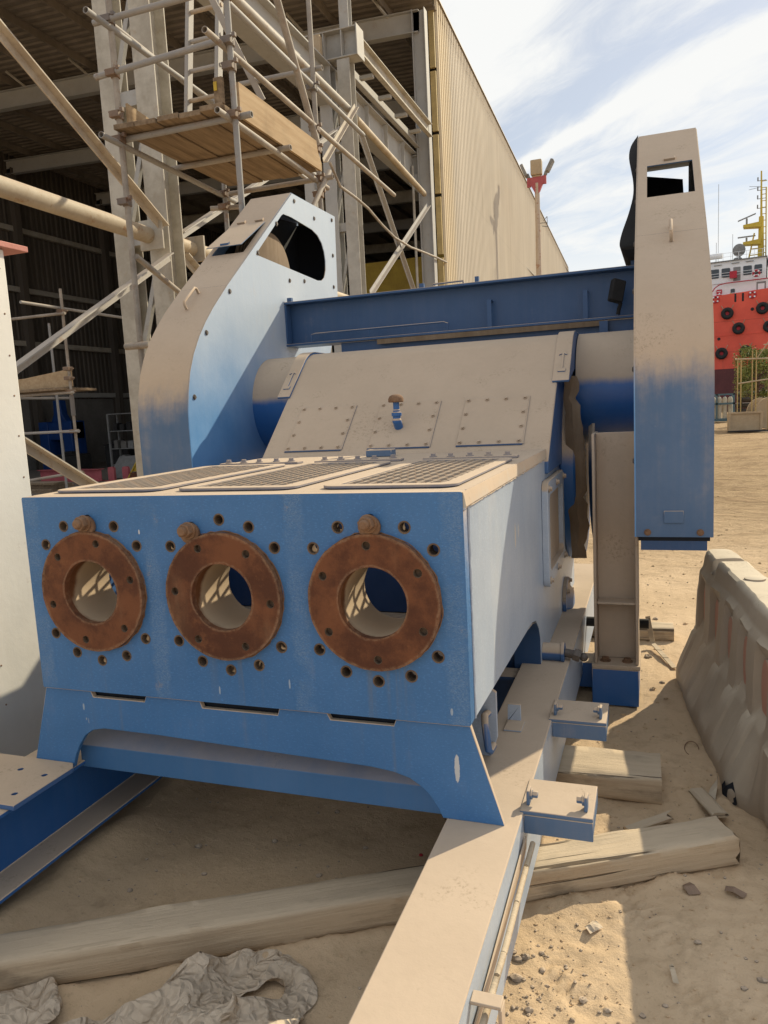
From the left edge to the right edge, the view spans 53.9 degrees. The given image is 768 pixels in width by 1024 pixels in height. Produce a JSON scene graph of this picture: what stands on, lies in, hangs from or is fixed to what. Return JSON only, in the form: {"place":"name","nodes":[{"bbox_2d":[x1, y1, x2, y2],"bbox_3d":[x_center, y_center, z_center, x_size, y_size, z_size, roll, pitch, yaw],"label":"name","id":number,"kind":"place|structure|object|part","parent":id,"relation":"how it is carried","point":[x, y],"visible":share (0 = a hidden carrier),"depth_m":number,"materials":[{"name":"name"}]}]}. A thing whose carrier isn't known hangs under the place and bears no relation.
{"place":"outdoors","nodes":[
{"label":"outdoors","id":0,"kind":"place"},
{"bbox_2d":[55,451,92,468],"bbox_3d":[-10.834,-1.790,26.381,1.050,0.670,0.630,0,8,20],"label":"workbench","id":1,"kind":"object","parent":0,"point":[85,459],"visible":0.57,"depth_m":26.13,"materials":[{"name":"black metal"}]},
{"bbox_2d":[29,461,122,495],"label":"hall floor","id":2,"kind":"structure","parent":0,"point":[37,474],"depth_m":24.86,"materials":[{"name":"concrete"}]},
{"bbox_2d":[30,481,73,492],"bbox_3d":[-8.480,-0.603,18.347,1.821,0.244,0.641,0,8,20],"label":"board pile","id":3,"kind":"object","parent":2,"relation":"on","point":[44,486],"visible":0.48,"depth_m":18.01,"materials":[{"name":"brown wood"}]},
{"bbox_2d":[38,400,86,469],"bbox_3d":[-11.618,-2.787,27.324,1.450,2.470,0.700,0,8,20],"label":"hydraulic press","id":4,"kind":"object","parent":2,"relation":"on","point":[51,443],"visible":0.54,"depth_m":27.11,"materials":[{"name":"blue metal"}]},
{"bbox_2d":[11,289,121,487],"bbox_3d":[-5.665,-1.771,13.097,1.982,3.750,2.801,0,8,20],"label":"scaffold","id":5,"kind":"object","parent":2,"relation":"on","point":[63,379],"visible":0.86,"depth_m":12.33,"materials":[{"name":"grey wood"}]},
{"bbox_2d":[37,468,104,481],"bbox_3d":[-8.824,-1.030,21.273,2.363,0.340,0.220,1,9,26],"label":"steel girder","id":6,"kind":"object","parent":2,"relation":"on","point":[95,474],"visible":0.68,"depth_m":21.29,"materials":[{"name":"red metal"}]},
{"bbox_2d":[105,467,116,481],"bbox_3d":[-7.418,-1.027,20.523,0.260,0.390,0.180,0,8,20],"label":"red trestle","id":7,"kind":"object","parent":2,"relation":"on","point":[111,473],"visible":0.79,"depth_m":20.53,"materials":[{"name":"metal"}]},
{"bbox_2d":[106,413,133,466],"bbox_3d":[-8.601,-2.450,25.879,1.560,1.880,0.560,0,8,20],"label":"storage rack","id":8,"kind":"object","parent":2,"relation":"on","point":[109,437],"visible":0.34,"depth_m":25.88,"materials":[{"name":"grey metal"}]},
{"bbox_2d":[112,423,122,430],"bbox_3d":[-9.139,-2.931,25.968,0.174,0.260,0.350,0,8,20],"label":"parts bin","id":9,"kind":"object","parent":8,"relation":"on","point":[116,427],"visible":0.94,"depth_m":25.82,"materials":[{"name":"black plastic"}]},
{"bbox_2d":[114,440,123,447],"bbox_3d":[-9.136,-2.347,26.057,0.140,0.279,0.350,0,8,20],"label":"parts bin","id":10,"kind":"object","parent":8,"relation":"on","point":[117,443],"visible":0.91,"depth_m":25.92,"materials":[{"name":"paint"}]},
{"bbox_2d":[121,440,130,447],"bbox_3d":[-8.836,-2.329,25.954,0.219,0.240,0.350,0,8,20],"label":"parts bin","id":11,"kind":"object","parent":8,"relation":"on","point":[124,444],"visible":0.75,"depth_m":25.80,"materials":[{"name":"paint"}]},
{"bbox_2d":[126,422,132,429],"bbox_3d":[-8.621,-2.942,25.782,0.166,0.278,0.350,0,8,20],"label":"parts bin","id":12,"kind":"object","parent":8,"relation":"on","point":[128,425],"visible":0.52,"depth_m":25.62,"materials":[{"name":"black plastic"}]},
{"bbox_2d":[128,440,133,447],"bbox_3d":[-8.569,-2.330,25.859,0.217,0.241,0.350,0,8,20],"label":"parts bin","id":13,"kind":"object","parent":8,"relation":"on","point":[131,444],"visible":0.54,"depth_m":25.69,"materials":[{"name":"grey metal"}]},
{"bbox_2d":[122,466,130,478],"bbox_3d":[-6.975,-1.029,20.366,0.260,0.390,0.180,0,8,20],"label":"red trestle","id":14,"kind":"object","parent":2,"relation":"on","point":[125,471],"visible":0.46,"depth_m":20.37,"materials":[{"name":"metal"}]},
{"bbox_2d":[128,462,136,477],"bbox_3d":[-6.460,-1.067,19.962,0.718,0.537,0.323,0,8,20],"label":"yellow tripod","id":15,"kind":"object","parent":2,"relation":"on","point":[133,473],"visible":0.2,"depth_m":19.90,"materials":[{"name":"metal"}]},
{"bbox_2d":[103,439,134,466],"bbox_3d":[-9.470,-2.130,27.238,1.050,0.970,0.630,0,8,20],"label":"workbench","id":16,"kind":"object","parent":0,"point":[116,453],"visible":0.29,"depth_m":27.03,"materials":[{"name":"black metal"}]},
{"bbox_2d":[114,455,136,477],"bbox_3d":[-6.967,-1.305,21.350,1.877,0.670,0.596,1,9,26],"label":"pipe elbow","id":17,"kind":"object","parent":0,"point":[123,461],"visible":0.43,"depth_m":21.64,"materials":[{"name":"grey metal"}]},
{"bbox_2d":[0,412,767,1023],"bbox_3d":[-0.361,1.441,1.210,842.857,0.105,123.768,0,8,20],"label":"ground","id":18,"kind":"structure","parent":0,"point":[230,860],"depth_m":2.64,"materials":[{"name":"beige sand"}]},
{"bbox_2d":[0,241,45,756],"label":"steel cabinet","id":19,"kind":"object","parent":18,"relation":"on","point":[22,692],"visible":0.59,"depth_m":3.33,"materials":[{"name":"white metal"}]},
{"bbox_2d":[0,977,61,1023],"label":"crumpled sheet","id":20,"kind":"object","parent":18,"relation":"on","point":[39,1002],"visible":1,"depth_m":2.08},
{"bbox_2d":[63,948,317,1023],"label":"crumpled sheet","id":21,"kind":"object","parent":18,"relation":"on","point":[200,987],"visible":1,"depth_m":2.05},
{"bbox_2d":[195,843,202,848],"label":"stone","id":22,"kind":"object","parent":18,"relation":"on","point":[198,845],"visible":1,"depth_m":2.85,"materials":[{"name":"grey stone"}]},
{"bbox_2d":[83,0,395,373],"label":"scaffold","id":23,"kind":"object","parent":18,"relation":"on","point":[248,137],"visible":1,"depth_m":6.04,"materials":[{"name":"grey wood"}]},
{"bbox_2d":[184,0,222,111],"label":"ladder","id":24,"kind":"object","parent":23,"relation":"on","point":[189,69],"visible":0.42,"depth_m":6.21,"materials":[{"name":"silver metal"}]},
{"bbox_2d":[0,0,568,485],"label":"workshop hall","id":25,"kind":"structure","parent":18,"relation":"on","point":[400,88],"depth_m":18.77,"materials":[{"name":"steel"},{"name":"corrugated sheet metal cladding"}]},
{"bbox_2d":[328,161,446,262],"bbox_3d":[0.357,-5.481,14.724,0.044,0.511,7.515,0,8,18],"label":"hanging cable","id":26,"kind":"object","parent":25,"relation":"hanging from","point":[367,207],"visible":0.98,"depth_m":13.05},
{"bbox_2d":[365,254,444,292],"bbox_3d":[1.420,-8.166,25.998,4.550,1.180,3.000,0,8,20],"label":"overhead crane","id":27,"kind":"object","parent":25,"relation":"attached to","point":[395,278],"visible":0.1,"depth_m":25.35,"materials":[{"name":"yellow metal"}]},
{"bbox_2d":[0,128,714,1023],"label":"slurry pump","id":28,"kind":"object","parent":18,"relation":"on","point":[298,558],"visible":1,"depth_m":2.69,"materials":[{"name":"blue metal"}]},
{"bbox_2d":[541,470,567,586],"bbox_3d":[0.873,0.064,3.839,0.046,0.505,0.680,0,8,20],"label":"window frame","id":29,"kind":"structure","parent":28,"relation":"in","point":[552,488],"depth_m":3.81,"materials":[{"name":"metal"}]},
{"bbox_2d":[608,278,625,314],"bbox_3d":[1.398,-1.292,4.537,0.094,0.208,0.089,-2,8,4],"label":"work light","id":30,"kind":"object","parent":28,"relation":"attached to","point":[616,291],"visible":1,"depth_m":4.50,"materials":[{"name":"black plastic"}]},
{"bbox_2d":[0,816,739,991],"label":"timber baulk","id":31,"kind":"object","parent":18,"relation":"on","point":[151,938],"visible":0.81,"depth_m":2.32,"materials":[{"name":"beige wood"}]},
{"bbox_2d":[12,496,767,1023],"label":"clods","id":32,"kind":"object","parent":18,"relation":"on","point":[616,894],"visible":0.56,"depth_m":2.40,"materials":[{"name":"beige soil"}]},
{"bbox_2d":[62,582,767,1023],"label":"gravel","id":33,"kind":"structure","parent":18,"relation":"on","point":[534,930],"depth_m":2.18,"materials":[{"name":"beige gravel"}]},
{"bbox_2d":[510,973,522,982],"bbox_3d":[0.370,1.305,2.113,0.037,0.025,0.027,0,8,20],"label":"stone","id":34,"kind":"object","parent":18,"relation":"on","point":[515,978],"visible":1,"depth_m":2.11,"materials":[{"name":"beige stone"}]},
{"bbox_2d":[512,955,522,962],"bbox_3d":[0.385,1.295,2.190,0.033,0.025,0.026,0,8,20],"label":"stone","id":35,"kind":"object","parent":18,"relation":"on","point":[517,958],"visible":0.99,"depth_m":2.18,"materials":[{"name":"beige stone"}]},
{"bbox_2d":[521,953,529,959],"bbox_3d":[0.409,1.291,2.191,0.029,0.025,0.020,-5,8,-12],"label":"stone","id":36,"kind":"object","parent":18,"relation":"on","point":[524,956],"visible":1,"depth_m":2.18,"materials":[{"name":"beige stone"}]},
{"bbox_2d":[524,1006,533,1013],"bbox_3d":[0.386,1.325,2.010,0.025,0.020,0.024,0,8,20],"label":"stone","id":37,"kind":"object","parent":18,"relation":"on","point":[528,1009],"visible":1,"depth_m":2.00,"materials":[{"name":"beige stone"}]},
{"bbox_2d":[520,158,554,274],"bbox_3d":[5.562,-7.330,26.870,1.154,9.860,0.380,0,8,20],"label":"floodlight mast","id":38,"kind":"object","parent":18,"relation":"on","point":[536,181],"visible":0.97,"depth_m":26.34,"materials":[{"name":"metal"}]},
{"bbox_2d":[539,967,544,972],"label":"stone","id":39,"kind":"object","parent":18,"relation":"on","point":[541,969],"visible":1,"depth_m":2.13,"materials":[{"name":"beige stone"}]},
{"bbox_2d":[578,996,587,1003],"bbox_3d":[0.535,1.312,2.031,0.023,0.016,0.022,4,10,41],"label":"stone","id":40,"kind":"object","parent":18,"relation":"on","point":[582,1000],"visible":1,"depth_m":2.03,"materials":[{"name":"beige stone"}]},
{"bbox_2d":[585,921,602,933],"bbox_3d":[0.633,1.257,2.296,0.056,0.013,0.036,-8,9,-32],"label":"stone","id":41,"kind":"object","parent":18,"relation":"on","point":[592,926],"visible":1,"depth_m":2.29,"materials":[{"name":"beige stone"}]},
{"bbox_2d":[603,1008,612,1013],"bbox_3d":[0.590,1.314,1.991,0.026,0.012,0.015,0,8,20],"label":"stone","id":42,"kind":"object","parent":18,"relation":"on","point":[607,1010],"visible":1,"depth_m":1.99,"materials":[{"name":"beige stone"}]},
{"bbox_2d":[556,745,661,804],"bbox_3d":[0.737,1.087,3.216,0.830,0.108,0.259,0,8,19],"label":"timber block","id":43,"kind":"object","parent":18,"relation":"on","point":[632,776],"depth_m":3.06,"materials":[{"name":"beige wood"}]},
{"bbox_2d":[591,622,673,640],"bbox_3d":[1.497,0.795,5.137,0.880,0.088,0.173,0,8,18],"label":"timber block","id":44,"kind":"object","parent":18,"relation":"on","point":[663,631],"depth_m":4.96,"materials":[{"name":"beige wood"}]},
{"bbox_2d":[639,1012,645,1018],"bbox_3d":[0.674,1.313,1.968,0.017,0.016,0.016,4,11,44],"label":"stone","id":45,"kind":"object","parent":18,"relation":"on","point":[642,1015],"visible":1,"depth_m":1.97,"materials":[{"name":"beige stone"}]},
{"bbox_2d":[623,810,673,829],"bbox_3d":[1.000,1.157,2.822,0.226,0.025,0.051,-8,9,-22],"label":"wood offcut","id":46,"kind":"object","parent":18,"relation":"on","point":[661,818],"visible":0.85,"depth_m":2.81,"materials":[{"name":"beige wood"}]},
{"bbox_2d":[645,616,675,668],"bbox_3d":[1.701,0.790,4.645,0.036,0.185,0.483,-3,8,1],"label":"bent strip","id":47,"kind":"object","parent":18,"relation":"on","point":[671,664],"visible":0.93,"depth_m":4.75,"materials":[{"name":"white metal"}]},
{"bbox_2d":[669,964,678,983],"bbox_3d":[0.799,1.273,2.091,0.016,0.013,0.070,-2,8,6],"label":"cardboard scrap","id":48,"kind":"object","parent":18,"relation":"on","point":[673,974],"visible":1,"depth_m":2.08,"materials":[{"name":"beige cardboard"}]},
{"bbox_2d":[683,882,700,894],"bbox_3d":[0.994,1.219,2.453,0.044,0.013,0.056,-4,8,-9],"label":"cardboard scrap","id":49,"kind":"object","parent":18,"relation":"on","point":[690,888],"visible":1,"depth_m":2.44,"materials":[{"name":"brown cardboard"}]},
{"bbox_2d":[688,788,728,817],"bbox_3d":[1.255,1.123,2.927,0.066,0.021,0.252,-3,0,3],"label":"wood offcut","id":50,"kind":"object","parent":18,"relation":"on","point":[709,804],"visible":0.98,"depth_m":2.90,"materials":[{"name":"beige wood"}]},
{"bbox_2d":[676,549,767,828],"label":"water barrier","id":51,"kind":"object","parent":18,"relation":"on","point":[722,672],"visible":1,"depth_m":3.29,"materials":[{"name":"white plastic"}]},
{"bbox_2d":[714,393,734,421],"bbox_3d":[17.199,-5.403,39.173,1.740,1.410,0.840,0,8,20],"label":"gas rack","id":52,"kind":"object","parent":18,"relation":"on","point":[717,404],"visible":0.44,"depth_m":38.70,"materials":[{"name":"metal"}]},
{"bbox_2d":[714,398,715,418],"bbox_3d":[17.043,-5.426,39.064,0.229,1.199,0.229,0,8,20],"label":"gas cylinder","id":53,"kind":"object","parent":52,"relation":"in","point":[715,410],"visible":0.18,"depth_m":38.98,"materials":[{"name":"grey metal"}]},
{"bbox_2d":[718,395,721,418],"bbox_3d":[17.288,-5.427,38.977,0.229,1.199,0.229,0,8,20],"label":"gas cylinder","id":54,"kind":"object","parent":52,"relation":"in","point":[719,408],"visible":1,"depth_m":38.90,"materials":[{"name":"grey metal"}]},
{"bbox_2d":[722,395,726,417],"bbox_3d":[17.533,-5.428,38.890,0.229,1.199,0.229,0,8,20],"label":"gas cylinder","id":55,"kind":"object","parent":52,"relation":"in","point":[724,409],"visible":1,"depth_m":38.82,"materials":[{"name":"white metal"}]},
{"bbox_2d":[728,395,732,411],"bbox_3d":[17.778,-5.429,38.803,0.229,1.199,0.229,0,8,20],"label":"gas cylinder","id":56,"kind":"object","parent":52,"relation":"in","point":[730,406],"visible":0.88,"depth_m":38.71,"materials":[{"name":"white metal"}]},
{"bbox_2d":[724,886,746,897],"bbox_3d":[1.127,1.217,2.424,0.064,0.013,0.036,3,10,36],"label":"cardboard scrap","id":57,"kind":"object","parent":18,"relation":"on","point":[739,892],"visible":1,"depth_m":2.42,"materials":[{"name":"brown cardboard"}]},
{"bbox_2d":[727,411,762,430],"bbox_3d":[13.966,-3.534,29.324,1.180,0.730,1.050,0,8,20],"label":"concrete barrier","id":58,"kind":"object","parent":18,"relation":"on","point":[750,420],"visible":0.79,"depth_m":28.88,"materials":[{"name":"beige concrete"}]},
{"bbox_2d":[732,343,767,398],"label":"young tree","id":59,"kind":"object","parent":18,"relation":"on","point":[746,373],"visible":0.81,"depth_m":31.99,"materials":[{"name":"green plant"}]},
{"bbox_2d":[735,342,767,428],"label":"tube cage","id":60,"kind":"object","parent":18,"relation":"on","point":[752,381],"visible":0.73,"depth_m":29.69,"materials":[{"name":"beige paint"}]},
{"bbox_2d":[746,397,767,428],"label":"cable reel","id":61,"kind":"object","parent":18,"relation":"on","point":[761,404],"visible":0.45,"depth_m":29.93,"materials":[{"name":"beige paint"}]},
{"bbox_2d":[756,977,767,983],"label":"stone","id":62,"kind":"object","parent":18,"relation":"on","point":[762,980],"visible":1,"depth_m":2.06,"materials":[{"name":"beige stone"}]},
{"bbox_2d":[440,0,767,271],"label":"sky","id":63,"kind":"structure","parent":0,"point":[573,83],"materials":[{"name":"white"}]},
{"bbox_2d":[727,429,767,432],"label":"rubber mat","id":64,"kind":"object","parent":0,"point":[747,431],"visible":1,"depth_m":28.22,"materials":[{"name":"black rubber"}]},
{"label":"water","id":65,"kind":"structure","parent":0,"visible":0},
{"bbox_2d":[710,171,767,411],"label":"tug boat","id":66,"kind":"object","parent":65,"relation":"on","point":[735,281],"visible":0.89,"depth_m":74.75,"materials":[{"name":"red metal"}]},
{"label":"window","id":67,"kind":"part","parent":66,"relation":"part of","materials":[{"name":"black glass"}]},
{"bbox_2d":[713,296,719,302],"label":"lifebuoy","id":68,"kind":"object","parent":66,"relation":"attached to","point":[718,298],"visible":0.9,"depth_m":74.95,"materials":[{"name":"white plastic"}]},
{"bbox_2d":[715,345,727,358],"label":"tyre fender","id":69,"kind":"object","parent":66,"relation":"hanging from","point":[721,353],"visible":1,"depth_m":75.26,"materials":[{"name":"rubber"}]},
{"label":"window","id":70,"kind":"part","parent":66,"relation":"part of","materials":[{"name":"black glass"}]},
{"bbox_2d":[721,306,733,318],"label":"tyre fender","id":71,"kind":"object","parent":66,"relation":"hanging from","point":[727,313],"visible":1,"depth_m":74.51,"materials":[{"name":"rubber"}]},
{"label":"door","id":72,"kind":"part","parent":66,"relation":"part of","materials":[{"name":"grey metal"}]},
{"bbox_2d":[732,320,744,333],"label":"tyre fender","id":73,"kind":"object","parent":66,"relation":"hanging from","point":[738,328],"visible":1,"depth_m":74.23,"materials":[{"name":"rubber"}]},
{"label":"window","id":74,"kind":"part","parent":66,"relation":"part of","materials":[{"name":"black glass"}]},
{"bbox_2d":[748,291,756,297],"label":"lifebuoy","id":75,"kind":"object","parent":66,"relation":"attached to","point":[750,292],"visible":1,"depth_m":73.43,"materials":[{"name":"white plastic"}]},
{"bbox_2d":[752,269,759,276],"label":"lifebuoy","id":76,"kind":"object","parent":66,"relation":"attached to","point":[754,271],"visible":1,"depth_m":73.20,"materials":[{"name":"plastic"}]},
{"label":"window","id":77,"kind":"part","parent":66,"relation":"part of","materials":[{"name":"black glass"}]},
{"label":"door","id":78,"kind":"part","parent":66,"relation":"part of","materials":[{"name":"grey metal"}]},
{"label":"door panel","id":79,"kind":"part","parent":66,"relation":"part of","materials":[{"name":"white metal"}]},
{"bbox_2d":[756,300,767,313],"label":"tyre fender","id":80,"kind":"object","parent":66,"relation":"hanging from","point":[761,307],"visible":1,"depth_m":73.04,"materials":[{"name":"rubber"}]},
{"bbox_2d":[763,318,767,331],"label":"tyre fender","id":81,"kind":"object","parent":66,"relation":"hanging from","point":[765,326],"visible":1,"depth_m":73.09,"materials":[{"name":"rubber"}]},
{"bbox_3d":[16.763,-4.701,33.690,2.100,1.650,0.520,0,8,20],"label":"pipe rack","id":82,"kind":"object","parent":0,"visible":0},
{"bbox_2d":[735,403,748,407],"bbox_3d":[16.813,-4.797,33.743,2.040,0.229,0.229,0,8,20],"label":"steel pipe","id":83,"kind":"object","parent":82,"relation":"in","point":[744,405],"visible":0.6,"depth_m":33.90,"materials":[{"name":"metal"}]},
{"bbox_2d":[736,390,766,396],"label":"steel pipe","id":84,"kind":"object","parent":82,"relation":"in","point":[747,393],"visible":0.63,"depth_m":33.82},
{"bbox_2d":[736,396,767,402],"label":"steel pipe","id":85,"kind":"object","parent":82,"relation":"in","point":[746,399],"visible":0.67,"depth_m":33.72,"materials":[{"name":"metal"}]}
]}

